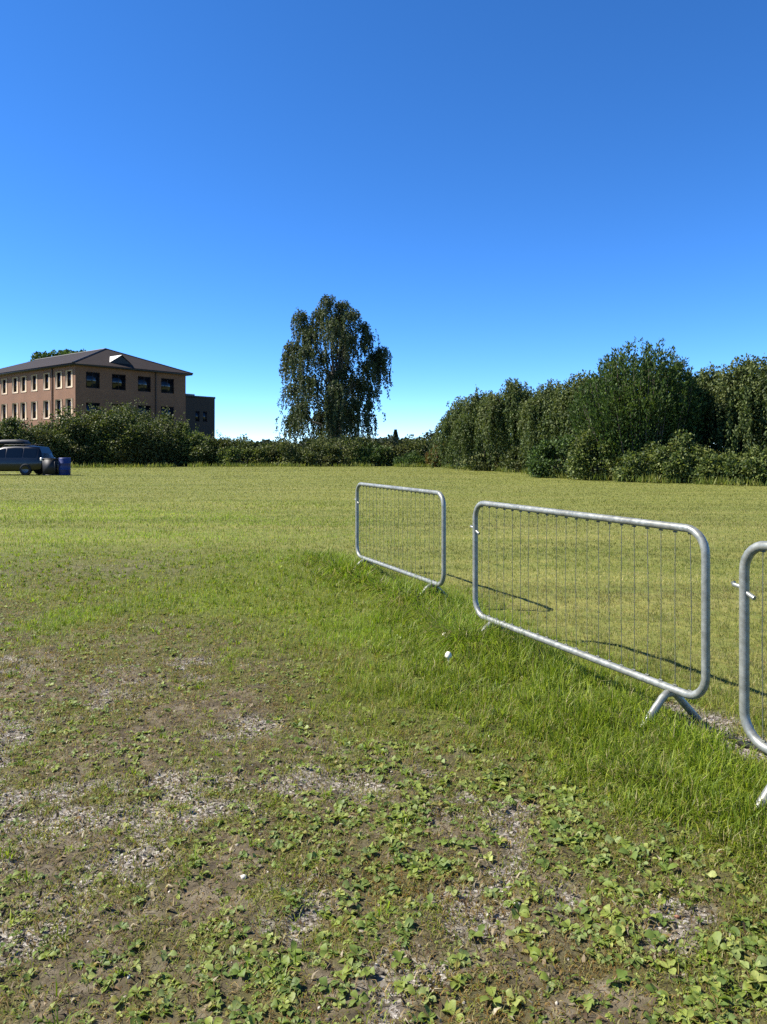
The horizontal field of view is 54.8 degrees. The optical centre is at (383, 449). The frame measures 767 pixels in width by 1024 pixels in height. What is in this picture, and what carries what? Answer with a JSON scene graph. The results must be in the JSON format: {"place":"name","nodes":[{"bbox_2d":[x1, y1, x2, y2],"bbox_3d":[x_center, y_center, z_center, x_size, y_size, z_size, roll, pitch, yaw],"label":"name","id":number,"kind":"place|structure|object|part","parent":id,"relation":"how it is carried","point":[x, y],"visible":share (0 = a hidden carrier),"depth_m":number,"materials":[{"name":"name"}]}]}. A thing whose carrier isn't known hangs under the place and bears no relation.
{"place":"outdoors","nodes":[
{"label":"outdoors","id":0,"kind":"place"},
{"bbox_2d":[0,348,214,460],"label":"office building","id":1,"kind":"structure","parent":0,"point":[30,390],"depth_m":97.01,"materials":[{"name":"beige brick"}]},
{"bbox_2d":[1,378,6,394],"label":"window","id":2,"kind":"structure","parent":1,"relation":"in","point":[3,382],"depth_m":102.32,"materials":[{"name":"beige glass"}]},
{"bbox_2d":[1,404,6,420],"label":"window","id":3,"kind":"structure","parent":1,"relation":"in","point":[3,406],"depth_m":102.35,"materials":[{"name":"beige glass"}]},
{"bbox_2d":[12,377,17,393],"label":"window","id":4,"kind":"structure","parent":1,"relation":"in","point":[15,379],"depth_m":100.25,"materials":[{"name":"beige glass"}]},
{"bbox_2d":[12,403,17,418],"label":"window","id":5,"kind":"structure","parent":1,"relation":"in","point":[14,405],"depth_m":100.25,"materials":[{"name":"beige glass"}]},
{"bbox_2d":[20,376,26,392],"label":"window","id":6,"kind":"structure","parent":1,"relation":"in","point":[24,377],"depth_m":98.60,"materials":[{"name":"beige glass"}]},
{"bbox_2d":[20,402,26,419],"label":"window","id":7,"kind":"structure","parent":1,"relation":"in","point":[24,403],"depth_m":98.60,"materials":[{"name":"beige glass"}]},
{"bbox_2d":[31,374,37,391],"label":"window","id":8,"kind":"structure","parent":1,"relation":"in","point":[34,379],"depth_m":96.83,"materials":[{"name":"beige glass"}]},
{"bbox_2d":[31,401,37,419],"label":"window","id":9,"kind":"structure","parent":1,"relation":"in","point":[34,406],"depth_m":96.83,"materials":[{"name":"beige glass"}]},
{"bbox_2d":[43,373,49,389],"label":"window","id":10,"kind":"structure","parent":1,"relation":"in","point":[47,374],"depth_m":94.61,"materials":[{"name":"beige glass"}]},
{"bbox_2d":[43,400,49,418],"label":"window","id":11,"kind":"structure","parent":1,"relation":"in","point":[47,401],"depth_m":94.61,"materials":[{"name":"beige glass"}]},
{"bbox_2d":[55,371,61,388],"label":"window","id":12,"kind":"structure","parent":1,"relation":"in","point":[60,372],"depth_m":92.67,"materials":[{"name":"beige glass"}]},
{"bbox_2d":[55,399,61,418],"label":"window","id":13,"kind":"structure","parent":1,"relation":"in","point":[59,400],"depth_m":92.83,"materials":[{"name":"beige glass"}]},
{"bbox_2d":[65,369,72,387],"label":"window","id":14,"kind":"structure","parent":1,"relation":"in","point":[70,372],"depth_m":91.10,"materials":[{"name":"beige glass"}]},
{"bbox_2d":[65,398,72,417],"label":"window","id":15,"kind":"structure","parent":1,"relation":"in","point":[70,400],"depth_m":90.94,"materials":[{"name":"beige glass"}]},
{"bbox_2d":[86,372,99,388],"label":"window","id":16,"kind":"structure","parent":1,"relation":"in","point":[92,378],"depth_m":91.87,"materials":[{"name":"black glass"}]},
{"bbox_2d":[86,402,99,418],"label":"window","id":17,"kind":"structure","parent":1,"relation":"in","point":[93,404],"depth_m":91.78,"materials":[{"name":"black glass"}]},
{"bbox_2d":[112,374,125,389],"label":"window","id":18,"kind":"structure","parent":1,"relation":"in","point":[118,381],"depth_m":94.56,"materials":[{"name":"black glass"}]},
{"bbox_2d":[138,376,150,391],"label":"window","id":19,"kind":"structure","parent":1,"relation":"in","point":[144,383],"depth_m":97.52,"materials":[{"name":"black glass"}]},
{"bbox_2d":[138,405,150,420],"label":"window","id":20,"kind":"structure","parent":1,"relation":"in","point":[140,407],"depth_m":97.59,"materials":[{"name":"black glass"}]},
{"bbox_2d":[161,378,173,393],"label":"window","id":21,"kind":"structure","parent":1,"relation":"in","point":[167,385],"depth_m":100.25,"materials":[{"name":"black glass"}]},
{"bbox_2d":[161,406,173,421],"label":"window","id":22,"kind":"structure","parent":1,"relation":"in","point":[171,409],"depth_m":100.49,"materials":[{"name":"black glass"}]},
{"bbox_2d":[195,411,198,421],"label":"window","id":23,"kind":"structure","parent":1,"relation":"in","point":[196,412],"depth_m":103.99,"materials":[{"name":"black glass"}]},
{"bbox_2d":[203,411,206,421],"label":"window","id":24,"kind":"structure","parent":1,"relation":"in","point":[204,412],"depth_m":105.04,"materials":[{"name":"black glass"}]},
{"bbox_2d":[0,450,766,1023],"bbox_3d":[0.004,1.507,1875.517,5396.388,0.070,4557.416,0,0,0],"label":"ground","id":25,"kind":"structure","parent":0,"point":[230,888],"depth_m":3.84,"materials":[{"name":"green plant"}]},
{"bbox_2d":[0,439,54,474],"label":"parked car","id":26,"kind":"object","parent":25,"relation":"on","point":[23,458],"visible":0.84,"depth_m":42.67,"materials":[{"name":"blue paint"}]},
{"bbox_3d":[-22.244,0.197,42.709,0.770,0.530,0.192,0,0,0],"label":"window","id":27,"kind":"part","parent":26,"relation":"part of","materials":[{"name":"black glass"}]},
{"bbox_3d":[-21.329,0.171,42.718,0.900,0.533,0.195,0,0,0],"label":"window","id":28,"kind":"part","parent":26,"relation":"part of","materials":[{"name":"black glass"}]},
{"bbox_3d":[-20.429,0.178,42.723,0.740,0.528,0.190,0,0,0],"label":"window","id":29,"kind":"part","parent":26,"relation":"part of","materials":[{"name":"black glass"}]},
{"bbox_3d":[-19.871,0.050,43.500,0.165,0.340,1.360,0,0,0],"label":"rear window","id":30,"kind":"part","parent":26,"relation":"part of","materials":[{"name":"blue glass"}]},
{"bbox_2d":[0,414,68,457],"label":"bramble bush","id":31,"kind":"object","parent":25,"relation":"on","point":[11,428],"visible":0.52,"depth_m":61.31,"materials":[{"name":"green plant"}]},
{"bbox_2d":[42,458,58,474],"bbox_3d":[-19.291,1.005,42.900,0.780,0.990,0.660,0,0,0],"label":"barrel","id":32,"kind":"object","parent":25,"relation":"on","point":[50,466],"visible":0.86,"depth_m":42.60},
{"bbox_2d":[28,348,85,361],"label":"broadleaf tree","id":33,"kind":"object","parent":25,"relation":"on","point":[44,354],"visible":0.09,"depth_m":149.25,"materials":[{"name":"green plant"}]},
{"bbox_2d":[58,458,70,474],"bbox_3d":[-18.536,0.985,43.000,0.670,1.030,0.670,0,0,0],"label":"plastic drum","id":34,"kind":"object","parent":25,"relation":"on","point":[64,466],"visible":0.93,"depth_m":42.73,"materials":[{"name":"blue plastic"}]},
{"bbox_2d":[26,406,109,466],"bbox_3d":[-27.913,-1.074,63.848,8.928,5.559,5.111,0,0,0],"label":"bramble bush","id":35,"kind":"object","parent":25,"relation":"on","point":[69,427],"visible":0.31,"depth_m":63.22,"materials":[{"name":"green plant"}]},
{"bbox_2d":[52,402,153,466],"bbox_3d":[-24.981,-1.465,65.859,10.920,6.306,6.029,0,0,0],"label":"bramble bush","id":36,"kind":"object","parent":25,"relation":"on","point":[106,412],"visible":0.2,"depth_m":64.09,"materials":[{"name":"green plant"}]},
{"bbox_2d":[72,400,174,466],"bbox_3d":[-22.845,-1.427,64.933,9.133,6.252,4.932,0,0,0],"label":"bramble bush","id":37,"kind":"object","parent":25,"relation":"on","point":[129,434],"visible":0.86,"depth_m":63.53,"materials":[{"name":"green plant"}]},
{"bbox_2d":[90,396,191,465],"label":"bramble bush","id":38,"kind":"object","parent":25,"relation":"on","point":[167,424],"visible":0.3,"depth_m":65.47,"materials":[{"name":"green plant"}]},
{"bbox_2d":[127,412,217,466],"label":"bramble bush","id":39,"kind":"object","parent":25,"relation":"on","point":[195,438],"visible":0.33,"depth_m":66.03,"materials":[{"name":"green plant"}]},
{"bbox_2d":[165,428,237,465],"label":"bramble bush","id":40,"kind":"object","parent":25,"relation":"on","point":[213,444],"visible":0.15,"depth_m":66.72,"materials":[{"name":"green plant"}]},
{"bbox_2d":[214,441,270,465],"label":"hedge shrub","id":41,"kind":"object","parent":25,"relation":"on","point":[233,454],"visible":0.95,"depth_m":65.53,"materials":[{"name":"green plant"}]},
{"bbox_2d":[284,444,351,466],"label":"hedge shrub","id":42,"kind":"object","parent":25,"relation":"on","point":[329,453],"visible":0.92,"depth_m":65.00,"materials":[{"name":"green plant"}]},
{"bbox_2d":[182,431,462,465],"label":"hedge","id":43,"kind":"object","parent":25,"relation":"on","point":[278,450],"visible":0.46,"depth_m":66.59,"materials":[{"name":"green plant"}]},
{"bbox_2d":[273,294,392,448],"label":"weeping birch tree","id":44,"kind":"object","parent":25,"relation":"on","point":[337,406],"visible":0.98,"depth_m":74.85,"materials":[{"name":"green plant"}]},
{"bbox_2d":[341,440,393,465],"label":"hedge shrub","id":45,"kind":"object","parent":25,"relation":"on","point":[363,453],"visible":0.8,"depth_m":65.95,"materials":[{"name":"green plant"}]},
{"bbox_2d":[0,464,766,1023],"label":"grass","id":46,"kind":"structure","parent":25,"relation":"on","point":[498,654],"depth_m":4.13,"materials":[{"name":"green plant"}]},
{"bbox_2d":[0,572,766,1023],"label":"weeds","id":47,"kind":"object","parent":25,"relation":"on","point":[752,940],"visible":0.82,"depth_m":2.49,"materials":[{"name":"green plant"}]},
{"bbox_2d":[393,429,398,443],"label":"conifer tree","id":48,"kind":"object","parent":25,"relation":"on","point":[395,433],"visible":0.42,"depth_m":164.71,"materials":[{"name":"green plant"}]},
{"bbox_2d":[354,482,447,596],"bbox_3d":[0.113,0.954,7.996,0.462,1.119,2.314,0,0,-24],"label":"crowd barrier","id":49,"kind":"object","parent":25,"relation":"on","point":[443,533],"visible":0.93,"depth_m":7.70,"materials":[{"name":"metal"}]},
{"bbox_2d":[246,429,560,453],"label":"distant wood","id":50,"kind":"object","parent":25,"relation":"on","point":[391,439],"visible":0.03,"depth_m":163.57,"materials":[{"name":"green plant"}]},
{"bbox_2d":[393,450,425,466],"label":"hedge shrub","id":51,"kind":"object","parent":25,"relation":"on","point":[413,457],"visible":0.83,"depth_m":63.76,"materials":[{"name":"green plant"}]},
{"bbox_2d":[71,461,766,486],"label":"undergrowth","id":52,"kind":"object","parent":25,"relation":"on","point":[651,478],"visible":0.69,"depth_m":44.99,"materials":[{"name":"green plant"}]},
{"bbox_2d":[424,441,449,466],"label":"hedge shrub","id":53,"kind":"object","parent":25,"relation":"on","point":[427,458],"visible":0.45,"depth_m":62.39,"materials":[{"name":"green plant"}]},
{"bbox_2d":[445,651,451,661],"bbox_3d":[0.441,1.438,5.029,0.048,0.130,0.047,0,0,0],"label":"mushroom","id":54,"kind":"object","parent":25,"relation":"on","point":[448,654],"visible":0.8,"depth_m":5.01,"materials":[{"name":"white"}]},
{"bbox_2d":[428,396,479,468],"bbox_3d":[5.902,-1.248,57.087,4.358,5.790,5.022,0,0,20],"label":"willow tree","id":55,"kind":"object","parent":25,"relation":"on","point":[450,420],"visible":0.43,"depth_m":56.34,"materials":[{"name":"green plant"}]},
{"bbox_2d":[438,384,509,469],"bbox_3d":[6.832,-1.587,53.986,5.982,6.432,5.432,0,0,0],"label":"willow tree","id":56,"kind":"object","parent":25,"relation":"on","point":[467,418],"visible":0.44,"depth_m":52.78,"materials":[{"name":"green plant"}]},
{"bbox_2d":[469,453,505,470],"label":"bramble shrub","id":57,"kind":"object","parent":25,"relation":"on","point":[477,464],"visible":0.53,"depth_m":51.38,"materials":[{"name":"green plant"}]},
{"bbox_2d":[465,377,536,470],"bbox_3d":[8.508,-1.645,50.508,5.468,6.719,4.741,0,0,0],"label":"willow tree","id":58,"kind":"object","parent":25,"relation":"on","point":[498,418],"visible":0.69,"depth_m":50.29,"materials":[{"name":"green plant"}]},
{"bbox_2d":[497,444,552,472],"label":"bramble shrub","id":59,"kind":"object","parent":25,"relation":"on","point":[513,462],"visible":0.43,"depth_m":48.61,"materials":[{"name":"green plant"}]},
{"bbox_2d":[515,378,574,468],"bbox_3d":[11.173,-1.458,46.764,5.765,6.226,5.171,0,0,14],"label":"willow tree","id":60,"kind":"object","parent":25,"relation":"on","point":[530,416],"visible":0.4,"depth_m":46.12,"materials":[{"name":"green plant"}]},
{"bbox_2d":[526,433,592,477],"bbox_3d":[9.621,0.347,39.523,4.132,2.701,2.710,0,0,0],"label":"bramble shrub","id":61,"kind":"object","parent":25,"relation":"on","point":[540,464],"visible":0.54,"depth_m":39.13,"materials":[{"name":"green plant"}]},
{"bbox_2d":[535,369,594,458],"bbox_3d":[11.843,-1.579,43.809,5.110,6.368,5.039,0,0,0],"label":"willow tree","id":62,"kind":"object","parent":25,"relation":"on","point":[564,398],"visible":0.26,"depth_m":44.02,"materials":[{"name":"green plant"}]},
{"bbox_2d":[470,501,709,729],"bbox_3d":[1.173,0.954,4.816,0.462,1.119,2.314,0,0,-25],"label":"crowd barrier","id":63,"kind":"object","parent":25,"relation":"on","point":[679,694],"visible":0.91,"depth_m":4.27,"materials":[{"name":"metal"}]},
{"bbox_2d":[565,420,621,480],"bbox_3d":[10.882,0.072,36.475,3.946,3.070,2.755,0,0,0],"label":"bramble shrub","id":64,"kind":"object","parent":25,"relation":"on","point":[579,460],"visible":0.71,"depth_m":36.02,"materials":[{"name":"green plant"}]},
{"bbox_2d":[568,336,711,473],"bbox_3d":[12.795,-2.021,37.014,7.046,7.100,5.613,0,0,0],"label":"bushy tree","id":65,"kind":"object","parent":25,"relation":"on","point":[632,404],"visible":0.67,"depth_m":35.50,"materials":[{"name":"green plant"}]},
{"bbox_2d":[609,441,683,482],"bbox_3d":[12.419,0.598,34.613,3.536,2.045,2.974,0,0,0],"label":"bramble shrub","id":66,"kind":"object","parent":25,"relation":"on","point":[631,466],"visible":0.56,"depth_m":33.95,"materials":[{"name":"green plant"}]},
{"bbox_2d":[646,429,717,483],"bbox_3d":[13.654,0.344,33.555,3.329,2.560,2.861,0,0,0],"label":"bramble shrub","id":67,"kind":"object","parent":25,"relation":"on","point":[677,462],"visible":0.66,"depth_m":33.09,"materials":[{"name":"green plant"}]},
{"bbox_2d":[671,361,742,456],"bbox_3d":[16.879,-1.496,38.114,4.243,6.247,5.284,0,0,-31],"label":"willow tree","id":68,"kind":"object","parent":25,"relation":"on","point":[706,374],"visible":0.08,"depth_m":37.78,"materials":[{"name":"green plant"}]},
{"bbox_2d":[663,708,764,753],"bbox_3d":[2.073,1.491,3.566,0.227,0.049,1.607,0,0,-43],"label":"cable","id":69,"kind":"object","parent":25,"relation":"on","point":[741,742],"visible":0.41,"depth_m":3.78,"materials":[{"name":"black rubber"}]},
{"bbox_2d":[683,446,748,484],"bbox_3d":[14.744,0.728,32.712,3.103,1.795,2.999,0,0,0],"label":"bramble shrub","id":70,"kind":"object","parent":25,"relation":"on","point":[709,465],"visible":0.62,"depth_m":31.90,"materials":[{"name":"green plant"}]},
{"bbox_2d":[696,353,766,457],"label":"willow tree","id":71,"kind":"object","parent":25,"relation":"on","point":[737,380],"visible":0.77,"depth_m":35.20,"materials":[{"name":"green plant"}]},
{"bbox_2d":[718,371,766,459],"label":"willow tree","id":72,"kind":"object","parent":25,"relation":"on","point":[736,433],"visible":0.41,"depth_m":34.39,"materials":[{"name":"green plant"}]},
{"bbox_2d":[719,444,766,485],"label":"bramble shrub","id":73,"kind":"object","parent":25,"relation":"on","point":[737,465],"visible":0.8,"depth_m":31.09,"materials":[{"name":"green plant"}]},
{"bbox_2d":[731,541,766,812],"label":"crowd barrier","id":74,"kind":"object","parent":25,"relation":"on","point":[745,596],"visible":0.98,"depth_m":3.28,"materials":[{"name":"metal"}]},
{"bbox_2d":[755,454,766,485],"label":"bramble shrub","id":75,"kind":"object","parent":25,"relation":"on","point":[763,466],"visible":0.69,"depth_m":30.36,"materials":[{"name":"green plant"}]},
{"bbox_2d":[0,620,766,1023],"bbox_3d":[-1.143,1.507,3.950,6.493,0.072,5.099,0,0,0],"label":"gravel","id":76,"kind":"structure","parent":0,"point":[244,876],"depth_m":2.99,"materials":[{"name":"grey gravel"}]},
{"bbox_2d":[0,0,766,443],"label":"sky","id":77,"kind":"structure","parent":0,"point":[524,190],"materials":[{"name":"blue"}]}
]}

